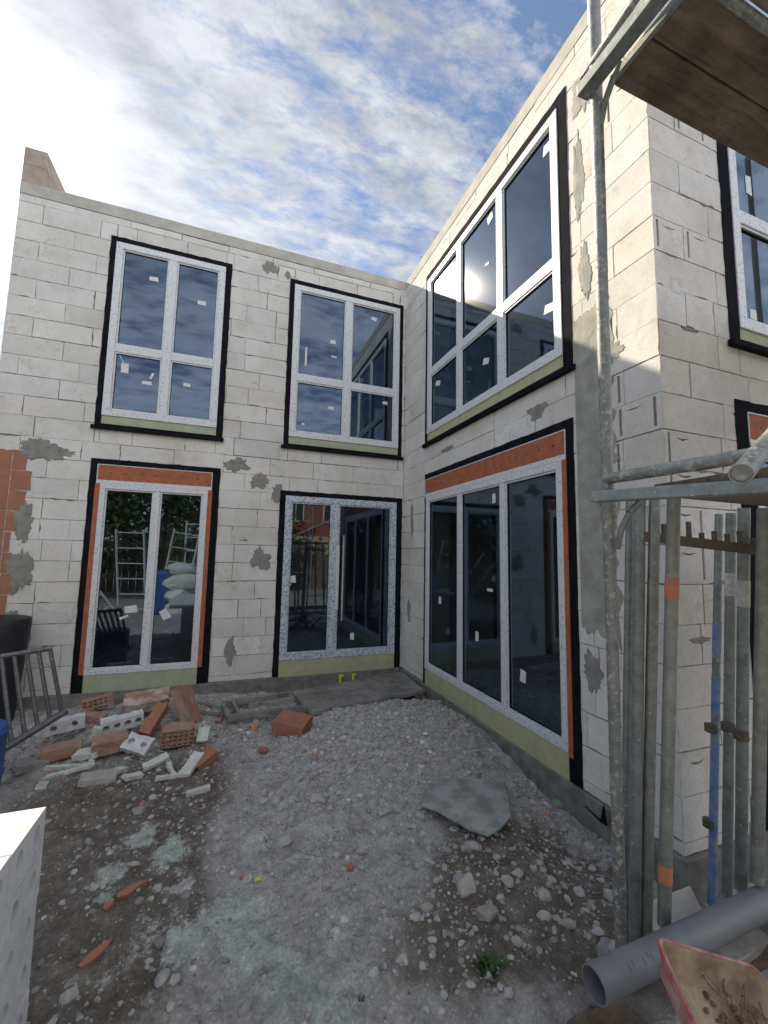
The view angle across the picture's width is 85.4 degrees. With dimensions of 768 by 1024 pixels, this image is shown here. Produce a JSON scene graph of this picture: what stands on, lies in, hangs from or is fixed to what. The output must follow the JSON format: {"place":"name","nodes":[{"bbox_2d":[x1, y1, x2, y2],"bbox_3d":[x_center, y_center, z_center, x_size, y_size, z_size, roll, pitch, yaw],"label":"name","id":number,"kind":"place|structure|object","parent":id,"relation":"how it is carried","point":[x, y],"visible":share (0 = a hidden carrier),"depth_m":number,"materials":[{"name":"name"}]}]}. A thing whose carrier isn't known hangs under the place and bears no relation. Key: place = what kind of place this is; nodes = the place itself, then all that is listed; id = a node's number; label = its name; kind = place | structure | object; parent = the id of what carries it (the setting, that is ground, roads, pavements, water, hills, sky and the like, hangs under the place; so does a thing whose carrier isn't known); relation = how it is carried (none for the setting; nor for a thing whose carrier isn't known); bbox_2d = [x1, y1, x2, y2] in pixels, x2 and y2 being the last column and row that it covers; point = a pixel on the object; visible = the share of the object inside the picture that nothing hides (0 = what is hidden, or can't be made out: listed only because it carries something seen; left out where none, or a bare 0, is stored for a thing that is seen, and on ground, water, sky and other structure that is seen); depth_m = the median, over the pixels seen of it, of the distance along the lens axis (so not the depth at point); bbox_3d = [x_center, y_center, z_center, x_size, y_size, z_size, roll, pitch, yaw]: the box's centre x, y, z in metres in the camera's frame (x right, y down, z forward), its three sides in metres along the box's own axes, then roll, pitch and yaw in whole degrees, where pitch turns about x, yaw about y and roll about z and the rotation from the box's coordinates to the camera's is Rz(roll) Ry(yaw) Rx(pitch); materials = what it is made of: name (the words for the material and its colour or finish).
{"place":"outdoors","nodes":[
{"label":"outdoors","id":0,"kind":"place"},
{"bbox_2d":[0,908,5,959],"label":"sand lime block","id":1,"kind":"object","parent":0,"point":[2,917],"depth_m":1.43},
{"bbox_2d":[0,856,10,914],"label":"sand lime block","id":2,"kind":"object","parent":1,"relation":"on","point":[4,868],"depth_m":1.43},
{"bbox_2d":[12,989,29,1023],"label":"sand lime block","id":3,"kind":"object","parent":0,"point":[20,1017],"depth_m":1.63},
{"bbox_2d":[0,941,32,1023],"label":"sand lime block","id":4,"kind":"object","parent":3,"relation":"on","point":[13,999],"depth_m":1.57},
{"bbox_2d":[0,898,36,1005],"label":"sand lime block","id":5,"kind":"object","parent":4,"relation":"on","point":[14,955],"depth_m":1.55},
{"bbox_2d":[1,850,42,959],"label":"sand lime block","id":6,"kind":"object","parent":5,"relation":"on","point":[20,904],"depth_m":1.56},
{"bbox_2d":[0,806,46,905],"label":"sand lime block","id":7,"kind":"object","parent":6,"relation":"on","point":[21,837],"depth_m":1.60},
{"bbox_2d":[0,670,766,1023],"bbox_3d":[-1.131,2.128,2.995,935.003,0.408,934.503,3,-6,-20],"label":"ground","id":8,"kind":"structure","parent":0,"point":[210,970],"depth_m":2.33,"materials":[{"name":"gravel"}]},
{"bbox_2d":[0,719,9,785],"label":"drum","id":9,"kind":"object","parent":8,"relation":"on","point":[4,727],"visible":1,"depth_m":3.11,"materials":[{"name":"blue plastic"}]},
{"bbox_2d":[0,614,31,720],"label":"barrel","id":10,"kind":"object","parent":8,"relation":"on","point":[15,630],"visible":0.84,"depth_m":4.43,"materials":[{"name":"black plastic"}]},
{"bbox_2d":[11,756,48,774],"bbox_3d":[-3.083,2.204,3.636,0.176,0.065,0.234,0,-13,40],"label":"flat stone","id":11,"kind":"object","parent":8,"relation":"on","point":[24,765],"visible":0.88,"depth_m":3.59,"materials":[{"name":"stone"}]},
{"bbox_2d":[0,645,67,751],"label":"railing","id":12,"kind":"object","parent":8,"relation":"on","point":[32,731],"visible":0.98,"depth_m":3.68,"materials":[{"name":"metal"}]},
{"bbox_2d":[35,781,48,789],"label":"foam scrap","id":13,"kind":"object","parent":8,"relation":"on","point":[42,785],"visible":1,"depth_m":3.35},
{"bbox_2d":[40,737,82,762],"bbox_3d":[-2.954,2.188,3.820,0.313,0.104,0.168,0,-4,-34],"label":"clay block","id":14,"kind":"object","parent":8,"relation":"on","point":[59,751],"depth_m":3.78,"materials":[{"name":"brick"}]},
{"bbox_2d":[42,712,85,737],"bbox_3d":[-3.119,2.074,4.070,0.333,0.121,0.125,-2,-3,-34],"label":"sand lime block","id":15,"kind":"object","parent":14,"relation":"on","point":[69,723],"depth_m":4.04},
{"bbox_2d":[42,764,89,778],"bbox_3d":[-2.719,2.228,3.566,0.327,0.029,0.046,3,-6,-36],"label":"foam scrap","id":16,"kind":"object","parent":8,"relation":"on","point":[71,770],"visible":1,"depth_m":3.57,"materials":[{"name":"plastic"}]},
{"bbox_2d":[58,985,78,1004],"bbox_3d":[-1.370,2.105,1.808,0.073,0.060,0.070,3,-6,-20],"label":"stone","id":17,"kind":"object","parent":8,"relation":"on","point":[68,995],"visible":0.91,"depth_m":1.80,"materials":[{"name":"stone"}]},
{"bbox_2d":[43,763,95,769],"bbox_3d":[-2.763,2.243,3.667,0.385,0.034,0.047,6,-7,-17],"label":"foam scrap","id":18,"kind":"object","parent":8,"relation":"on","point":[55,767],"visible":0.75,"depth_m":3.65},
{"bbox_2d":[71,747,97,761],"bbox_3d":[-2.699,2.198,3.795,0.214,0.053,0.120,-6,5,-6],"label":"foam scrap","id":19,"kind":"object","parent":8,"relation":"on","point":[82,754],"visible":0.79,"depth_m":3.75,"materials":[{"name":"plastic"}]},
{"bbox_2d":[91,728,128,757],"bbox_3d":[-2.563,2.163,3.901,0.294,0.124,0.198,-1,2,-33],"label":"clay block","id":20,"kind":"object","parent":19,"relation":"on","point":[105,744],"depth_m":3.84,"materials":[{"name":"brick"}]},
{"bbox_2d":[76,709,107,723],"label":"clay block","id":21,"kind":"object","parent":8,"relation":"on","point":[93,717],"depth_m":4.39,"materials":[{"name":"brick"}]},
{"bbox_2d":[77,937,112,968],"bbox_3d":[-1.377,2.115,1.994,0.043,0.022,0.153,7,4,27],"label":"clay shard","id":22,"kind":"object","parent":8,"relation":"on","point":[94,955],"visible":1,"depth_m":1.98,"materials":[{"name":"brick"}]},
{"bbox_2d":[77,769,117,786],"bbox_3d":[-2.388,2.224,3.483,0.271,0.053,0.158,7,-8,-25],"label":"flat stone","id":23,"kind":"object","parent":8,"relation":"on","point":[104,777],"visible":0.98,"depth_m":3.45,"materials":[{"name":"stone"}]},
{"bbox_2d":[81,691,113,710],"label":"clay block","id":24,"kind":"object","parent":8,"relation":"on","point":[98,702],"depth_m":4.66,"materials":[{"name":"brick"}]},
{"bbox_2d":[103,900,113,911],"bbox_3d":[-1.486,2.130,2.247,0.048,0.022,0.050,-2,5,-31],"label":"clay shard","id":25,"kind":"object","parent":8,"relation":"on","point":[108,905],"visible":1,"depth_m":2.24,"materials":[{"name":"brick"}]},
{"bbox_2d":[109,766,128,773],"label":"foam scrap","id":26,"kind":"object","parent":8,"relation":"on","point":[121,769],"visible":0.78,"depth_m":3.63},
{"bbox_2d":[100,709,143,734],"bbox_3d":[-2.607,2.091,4.149,0.371,0.130,0.125,-2,3,-35],"label":"sand lime block","id":27,"kind":"object","parent":8,"relation":"on","point":[131,719],"depth_m":4.12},
{"bbox_2d":[117,880,146,900],"bbox_3d":[-1.414,2.124,2.340,0.150,0.022,0.048,-2,5,-39],"label":"clay shard","id":28,"kind":"object","parent":8,"relation":"on","point":[127,892],"visible":1,"depth_m":2.33,"materials":[{"name":"brick"}]},
{"bbox_2d":[121,771,143,781],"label":"foam scrap","id":29,"kind":"object","parent":8,"relation":"on","point":[133,776],"visible":1,"depth_m":3.49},
{"bbox_2d":[120,731,155,757],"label":"sand lime block","id":30,"kind":"object","parent":8,"relation":"on","point":[136,744],"depth_m":3.87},
{"bbox_2d":[133,805,145,814],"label":"stone","id":31,"kind":"object","parent":8,"relation":"on","point":[139,810],"visible":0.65,"depth_m":3.06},
{"bbox_2d":[122,686,169,713],"bbox_3d":[-2.618,2.080,4.596,0.448,0.114,0.255,1,12,-27],"label":"clay block","id":32,"kind":"object","parent":8,"relation":"on","point":[145,700],"depth_m":4.54,"materials":[{"name":"brick"}]},
{"bbox_2d":[4,700,299,782],"bbox_3d":[-2.368,2.252,4.195,3.161,0.206,1.943,3,-6,-20],"label":"broken rubble","id":33,"kind":"object","parent":8,"relation":"on","point":[262,750],"visible":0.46,"depth_m":4.14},
{"bbox_2d":[89,726,102,739],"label":"foam scrap","id":34,"kind":"object","parent":33,"relation":"on","point":[96,730],"visible":0.73,"depth_m":3.97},
{"bbox_2d":[142,752,169,771],"bbox_3d":[-2.050,2.243,3.743,0.087,0.034,0.215,12,13,40],"label":"foam scrap","id":35,"kind":"object","parent":33,"relation":"on","point":[156,761],"visible":1,"depth_m":3.73,"materials":[{"name":"plastic"}]},
{"bbox_2d":[138,701,168,736],"bbox_3d":[-2.326,2.105,4.215,0.122,0.105,0.332,10,33,1],"label":"clay block","id":36,"kind":"object","parent":8,"relation":"on","point":[151,724],"depth_m":4.18,"materials":[{"name":"brick"}]},
{"bbox_2d":[151,883,162,894],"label":"stone","id":37,"kind":"object","parent":8,"relation":"on","point":[156,888],"visible":0.99,"depth_m":2.35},
{"bbox_2d":[166,761,175,773],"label":"foam scrap","id":38,"kind":"object","parent":8,"relation":"on","point":[169,767],"visible":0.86,"depth_m":3.61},
{"bbox_2d":[155,772,188,780],"bbox_3d":[-1.771,2.218,3.497,0.270,0.032,0.040,3,-6,-20],"label":"foam scrap","id":39,"kind":"object","parent":8,"relation":"on","point":[169,776],"visible":1,"depth_m":3.48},
{"bbox_2d":[159,720,194,748],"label":"clay block","id":40,"kind":"object","parent":8,"relation":"on","point":[175,734],"depth_m":4.01,"materials":[{"name":"brick"}]},
{"bbox_2d":[170,685,201,722],"bbox_3d":[-2.133,2.088,4.493,0.111,0.409,0.239,-29,-21,-3],"label":"clay block","id":41,"kind":"object","parent":8,"relation":"on","point":[185,703],"depth_m":4.45,"materials":[{"name":"brick"}]},
{"bbox_2d":[180,751,204,776],"bbox_3d":[-1.673,2.194,3.631,0.110,0.033,0.232,0,16,8],"label":"foam scrap","id":42,"kind":"object","parent":8,"relation":"on","point":[192,762],"visible":0.98,"depth_m":3.63,"materials":[{"name":"plastic"}]},
{"bbox_2d":[186,784,209,797],"bbox_3d":[-1.468,2.202,3.291,0.184,0.036,0.053,5,-7,-34],"label":"foam scrap","id":43,"kind":"object","parent":8,"relation":"on","point":[198,790],"visible":1,"depth_m":3.28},
{"bbox_2d":[196,726,210,742],"bbox_3d":[-1.772,2.185,4.089,0.109,0.035,0.149,2,32,-12],"label":"foam scrap","id":44,"kind":"object","parent":8,"relation":"on","point":[203,734],"visible":1,"depth_m":4.07,"materials":[{"name":"plastic"}]},
{"bbox_2d":[195,746,217,770],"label":"clay block","id":45,"kind":"object","parent":8,"relation":"on","point":[209,758],"depth_m":3.71,"materials":[{"name":"brick"}]},
{"bbox_2d":[195,699,233,713],"bbox_3d":[-2.008,2.286,4.901,0.653,0.045,0.050,-2,-7,31],"label":"wood lath","id":46,"kind":"object","parent":8,"relation":"on","point":[206,703],"visible":0.64,"depth_m":4.92,"materials":[{"name":"grey wood"}]},
{"bbox_2d":[199,710,231,716],"bbox_3d":[-1.874,2.265,4.671,0.446,0.045,0.050,1,-6,5],"label":"wood lath","id":47,"kind":"object","parent":8,"relation":"on","point":[212,713],"visible":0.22,"depth_m":4.66,"materials":[{"name":"grey wood"}]},
{"bbox_2d":[238,1001,251,1016],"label":"stone","id":48,"kind":"object","parent":8,"relation":"on","point":[244,1008],"visible":1,"depth_m":1.77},
{"bbox_2d":[221,691,305,721],"bbox_3d":[-1.404,2.250,4.828,0.858,0.060,0.597,4,-7,-29],"label":"timber frame","id":49,"kind":"object","parent":8,"relation":"on","point":[237,715],"visible":1,"depth_m":4.72,"materials":[{"name":"grey wood"}]},
{"bbox_2d":[265,781,282,792],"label":"stone","id":50,"kind":"object","parent":8,"relation":"on","point":[276,786],"visible":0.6,"depth_m":3.29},
{"bbox_2d":[277,835,291,847],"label":"stone","id":51,"kind":"object","parent":8,"relation":"on","point":[285,841],"visible":1,"depth_m":2.75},
{"bbox_2d":[271,709,312,736],"bbox_3d":[-0.924,2.146,4.211,0.332,0.133,0.266,6,3,12],"label":"clay block","id":52,"kind":"object","parent":8,"relation":"on","point":[286,723],"depth_m":4.13,"materials":[{"name":"brick"}]},
{"bbox_2d":[309,791,326,804],"bbox_3d":[-0.501,2.168,3.145,0.137,0.097,0.151,3,-6,-20],"label":"stone","id":53,"kind":"object","parent":8,"relation":"on","point":[318,798],"visible":0.73,"depth_m":3.10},
{"bbox_2d":[326,849,333,856],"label":"stone","id":54,"kind":"object","parent":8,"relation":"on","point":[329,852],"visible":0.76,"depth_m":2.64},
{"bbox_2d":[346,862,353,871],"bbox_3d":[-0.206,2.161,2.535,0.043,0.022,0.050,8,1,10],"label":"clay shard","id":55,"kind":"object","parent":8,"relation":"on","point":[350,866],"visible":1,"depth_m":2.52,"materials":[{"name":"brick"}]},
{"bbox_2d":[291,671,424,715],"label":"plank walkway","id":56,"kind":"structure","parent":8,"relation":"on","point":[318,700],"depth_m":5.30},
{"bbox_2d":[368,797,379,808],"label":"stone","id":57,"kind":"object","parent":8,"relation":"on","point":[373,802],"visible":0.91,"depth_m":3.10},
{"bbox_2d":[0,0,767,902],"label":"house","id":58,"kind":"structure","parent":8,"relation":"on","point":[244,466],"depth_m":5.32,"materials":[{"name":"concrete"}]},
{"bbox_2d":[70,458,220,693],"bbox_3d":[-3.041,0.791,5.462,1.537,2.886,0.220,3,-6,-20],"label":"patio door","id":59,"kind":"structure","parent":58,"relation":"in","point":[158,480],"depth_m":5.35,"materials":[{"name":"white plastic"}]},
{"bbox_2d":[90,235,232,441],"bbox_3d":[-2.966,-2.339,5.715,1.572,2.660,0.150,3,-6,-20],"label":"window","id":60,"kind":"structure","parent":58,"relation":"in","point":[107,417],"depth_m":5.64,"materials":[{"name":"white plastic"}]},
{"bbox_2d":[272,490,401,676],"bbox_3d":[-0.635,1.041,6.245,1.928,2.639,0.191,3,-6,-20],"label":"entrance door","id":61,"kind":"structure","parent":58,"relation":"in","point":[331,659],"depth_m":6.17,"materials":[{"name":"white plastic"}]},
{"bbox_2d":[281,278,403,459],"bbox_3d":[-0.592,-2.204,6.589,1.931,2.658,0.150,3,-6,-20],"label":"window","id":62,"kind":"structure","parent":58,"relation":"in","point":[343,443],"depth_m":6.51,"materials":[{"name":"white plastic"}]},
{"bbox_2d":[422,86,575,448],"bbox_3d":[1.133,-2.358,4.879,0.150,2.646,2.831,3,-6,-20],"label":"window","id":63,"kind":"structure","parent":58,"relation":"in","point":[558,362],"depth_m":4.36,"materials":[{"name":"white plastic"}]},
{"bbox_2d":[423,417,583,789],"bbox_3d":[1.131,0.781,4.592,0.220,2.888,2.762,3,-6,-20],"label":"sliding door","id":64,"kind":"structure","parent":58,"relation":"in","point":[547,451],"depth_m":4.01,"materials":[{"name":"white plastic"}]},
{"bbox_2d":[584,805,606,825],"bbox_3d":[1.493,2.082,2.931,0.030,0.147,0.254,2,-6,-6],"label":"membrane flap","id":65,"kind":"object","parent":58,"relation":"attached to","point":[602,820],"visible":1,"depth_m":2.85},
{"bbox_2d":[716,141,767,357],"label":"window","id":66,"kind":"structure","parent":58,"relation":"in","point":[746,334],"depth_m":3.13,"materials":[{"name":"white plastic"}]},
{"bbox_2d":[734,399,767,830],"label":"patio door","id":67,"kind":"structure","parent":58,"relation":"in","point":[751,419],"depth_m":2.96,"materials":[{"name":"black glass"}]},
{"bbox_2d":[414,812,425,821],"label":"stone","id":68,"kind":"object","parent":8,"relation":"on","point":[420,816],"visible":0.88,"depth_m":2.96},
{"bbox_2d":[444,931,454,938],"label":"stone","id":69,"kind":"object","parent":8,"relation":"on","point":[451,934],"visible":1,"depth_m":2.10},
{"bbox_2d":[421,768,510,836],"bbox_3d":[0.643,2.145,3.141,0.611,0.043,0.775,-1,-6,19],"label":"fibre cement sheet","id":70,"kind":"object","parent":8,"relation":"on","point":[480,806],"visible":0.96,"depth_m":3.05,"materials":[{"name":"concrete"}]},
{"bbox_2d":[456,871,476,898],"bbox_3d":[0.468,2.166,2.399,0.107,0.125,0.129,3,-6,-20],"label":"stone","id":71,"kind":"object","parent":8,"relation":"on","point":[465,886],"visible":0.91,"depth_m":2.38,"materials":[{"name":"stone"}]},
{"bbox_2d":[464,841,480,851],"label":"stone","id":72,"kind":"object","parent":8,"relation":"on","point":[474,845],"visible":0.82,"depth_m":2.71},
{"bbox_2d":[472,769,480,777],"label":"stone","id":73,"kind":"object","parent":8,"relation":"on","point":[476,773],"visible":0.64,"depth_m":3.50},
{"bbox_2d":[476,903,499,922],"bbox_3d":[0.555,2.143,2.228,0.119,0.069,0.086,5,-7,-33],"label":"stone","id":74,"kind":"object","parent":8,"relation":"on","point":[488,912],"visible":0.91,"depth_m":2.21,"materials":[{"name":"stone"}]},
{"bbox_2d":[474,949,507,986],"bbox_3d":[0.501,2.123,1.963,0.177,0.060,0.221,-1,-6,17],"label":"weed","id":75,"kind":"object","parent":8,"relation":"on","point":[490,963],"visible":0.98,"depth_m":1.95,"materials":[{"name":"green plant"}]},
{"bbox_2d":[504,987,513,998],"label":"stone","id":76,"kind":"object","parent":8,"relation":"on","point":[508,993],"visible":1,"depth_m":1.83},
{"bbox_2d":[510,935,521,948],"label":"stone","id":77,"kind":"object","parent":8,"relation":"on","point":[516,940],"visible":1,"depth_m":2.07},
{"bbox_2d":[536,910,551,920],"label":"stone","id":78,"kind":"object","parent":8,"relation":"on","point":[543,915],"visible":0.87,"depth_m":2.23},
{"bbox_2d":[537,886,551,901],"bbox_3d":[0.907,2.180,2.367,0.085,0.063,0.085,3,-6,-20],"label":"stone","id":79,"kind":"object","parent":8,"relation":"on","point":[544,894],"visible":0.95,"depth_m":2.35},
{"bbox_2d":[551,799,562,809],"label":"stone","id":80,"kind":"object","parent":8,"relation":"on","point":[556,803],"visible":0.75,"depth_m":3.27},
{"bbox_2d":[566,845,579,855],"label":"stone","id":81,"kind":"object","parent":8,"relation":"on","point":[572,849],"visible":0.94,"depth_m":2.79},
{"bbox_2d":[567,1006,593,1023],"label":"wooden board","id":82,"kind":"object","parent":8,"relation":"on","point":[580,1017],"depth_m":1.75,"materials":[{"name":"wood"}]},
{"bbox_2d":[586,923,767,1023],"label":"wooden board","id":83,"kind":"object","parent":82,"relation":"on","point":[622,1011],"visible":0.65,"depth_m":1.61,"materials":[{"name":"wood"}]},
{"bbox_2d":[626,923,767,1023],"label":"wooden board","id":84,"kind":"object","parent":83,"relation":"on","point":[651,1003],"visible":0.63,"depth_m":1.48,"materials":[{"name":"brown wood"}]},
{"bbox_2d":[582,879,767,1007],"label":"drain pipe","id":85,"kind":"object","parent":84,"relation":"on","point":[615,975],"visible":1,"depth_m":1.54,"materials":[{"name":"grey plastic"}]},
{"bbox_2d":[760,968,767,983],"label":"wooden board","id":86,"kind":"object","parent":83,"relation":"on","point":[764,973],"depth_m":1.61,"materials":[{"name":"grey wood"}]},
{"bbox_2d":[655,1010,679,1023],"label":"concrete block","id":87,"kind":"object","parent":86,"relation":"on","point":[671,1018],"visible":0.03,"depth_m":1.28,"materials":[{"name":"concrete"}]},
{"bbox_2d":[657,938,767,1023],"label":"mortar tub","id":88,"kind":"object","parent":86,"relation":"on","point":[683,978],"visible":0.98,"depth_m":1.21,"materials":[{"name":"red plastic"}]},
{"bbox_2d":[700,967,767,1023],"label":"mortar debris","id":89,"kind":"object","parent":88,"relation":"in","point":[723,1016],"visible":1,"depth_m":1.18,"materials":[{"name":"concrete"}]},
{"bbox_2d":[583,841,597,854],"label":"stone","id":90,"kind":"object","parent":8,"relation":"on","point":[590,847],"visible":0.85,"depth_m":2.83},
{"bbox_2d":[585,930,653,1008],"bbox_3d":[1.462,2.347,1.905,1.231,0.864,0.498,1,-6,-1],"label":"rubble heap","id":91,"kind":"object","parent":8,"relation":"on","point":[604,945],"visible":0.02,"depth_m":1.96,"materials":[{"name":"stone"}]},
{"bbox_2d":[629,501,645,942],"bbox_3d":[1.172,0.940,1.925,0.140,2.003,0.049,-3,-7,34],"label":"scaffold tube","id":92,"kind":"object","parent":91,"relation":"on","point":[636,830],"visible":0.94,"depth_m":1.91,"materials":[{"name":"metal"}]},
{"bbox_2d":[641,500,660,936],"bbox_3d":[1.226,0.915,1.915,0.159,1.980,0.049,-4,-7,38],"label":"scaffold tube","id":93,"kind":"object","parent":91,"relation":"on","point":[651,680],"visible":0.88,"depth_m":1.90,"materials":[{"name":"metal"}]},
{"bbox_2d":[644,522,755,554],"bbox_3d":[1.550,0.130,1.958,0.672,0.165,0.030,1,-6,4],"label":"tube rack","id":94,"kind":"object","parent":93,"relation":"attached to","point":[714,543],"visible":0.73,"depth_m":1.95,"materials":[{"name":"metal"}]},
{"bbox_2d":[734,508,750,891],"bbox_3d":[1.730,0.898,2.010,0.052,1.832,0.213,1,-6,1],"label":"scaffold tube","id":95,"kind":"object","parent":94,"relation":"in","point":[743,586],"visible":0.96,"depth_m":1.99,"materials":[{"name":"white paint"}]},
{"bbox_2d":[732,728,749,741],"bbox_3d":[1.715,1.071,2.000,0.103,0.040,0.060,3,-6,-20],"label":"tube coupler","id":96,"kind":"object","parent":95,"relation":"attached to","point":[741,736],"visible":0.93,"depth_m":1.98,"materials":[{"name":"metal"}]},
{"bbox_2d":[622,501,633,943],"bbox_3d":[1.211,1.026,2.075,0.142,2.183,0.040,-4,-8,43],"label":"scaffold tube","id":97,"kind":"object","parent":8,"relation":"on","point":[627,657],"visible":0.67,"depth_m":2.07,"materials":[{"name":"metal"}]},
{"bbox_2d":[577,0,767,948],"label":"scaffold","id":98,"kind":"object","parent":8,"relation":"on","point":[701,66],"visible":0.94,"depth_m":1.70,"materials":[{"name":"grey metal"}]},
{"bbox_2d":[657,499,680,927],"bbox_3d":[1.164,0.802,1.700,0.052,1.728,0.188,3,-6,-15],"label":"scaffold tube","id":99,"kind":"object","parent":98,"relation":"attached to","point":[668,729],"visible":0.96,"depth_m":1.68,"materials":[{"name":"grey metal"}]},
{"bbox_2d":[728,428,767,483],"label":"scaffold tube","id":100,"kind":"object","parent":98,"relation":"on","point":[746,467],"visible":1,"depth_m":1.00,"materials":[{"name":"metal"}]},
{"bbox_2d":[749,508,767,886],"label":"scaffold tube","id":101,"kind":"object","parent":98,"relation":"attached to","point":[759,773],"visible":1,"depth_m":1.77,"materials":[{"name":"metal"}]},
{"bbox_2d":[653,886,700,930],"bbox_3d":[1.497,2.136,2.185,0.602,0.229,0.282,10,-11,-57],"label":"concrete slab","id":102,"kind":"object","parent":8,"relation":"on","point":[685,903],"depth_m":2.24,"materials":[{"name":"concrete"}]},
{"bbox_2d":[707,514,722,905],"bbox_3d":[1.891,1.115,2.376,0.043,2.204,0.218,2,-6,-12],"label":"scaffold tube","id":103,"kind":"object","parent":8,"relation":"on","point":[715,738],"visible":0.94,"depth_m":2.36,"materials":[{"name":"blue paint"}]},
{"bbox_2d":[702,816,714,829],"bbox_3d":[1.850,1.770,2.370,0.103,0.040,0.060,3,-6,-20],"label":"tube coupler","id":104,"kind":"object","parent":103,"relation":"attached to","point":[707,823],"visible":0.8,"depth_m":2.35,"materials":[{"name":"metal"}]},
{"bbox_2d":[704,722,717,733],"bbox_3d":[1.853,1.224,2.360,0.103,0.040,0.060,3,-6,-20],"label":"tube coupler","id":105,"kind":"object","parent":103,"relation":"attached to","point":[709,727],"visible":0.99,"depth_m":2.34,"materials":[{"name":"metal"}]},
{"bbox_2d":[721,513,736,897],"bbox_3d":[1.843,1.014,2.225,0.051,2.017,0.203,2,-6,-9],"label":"scaffold tube","id":106,"kind":"object","parent":8,"relation":"on","point":[728,716],"visible":0.92,"depth_m":2.21,"materials":[{"name":"white paint"}]},
{"bbox_2d":[720,721,735,732],"bbox_3d":[1.817,1.136,2.200,0.103,0.040,0.060,3,-6,-20],"label":"tube coupler","id":107,"kind":"object","parent":106,"relation":"attached to","point":[727,727],"visible":0.9,"depth_m":2.18,"materials":[{"name":"metal"}]},
{"bbox_2d":[0,0,767,362],"label":"sky","id":108,"kind":"structure","parent":0,"point":[348,133],"materials":[{"name":"blue"}]}
]}

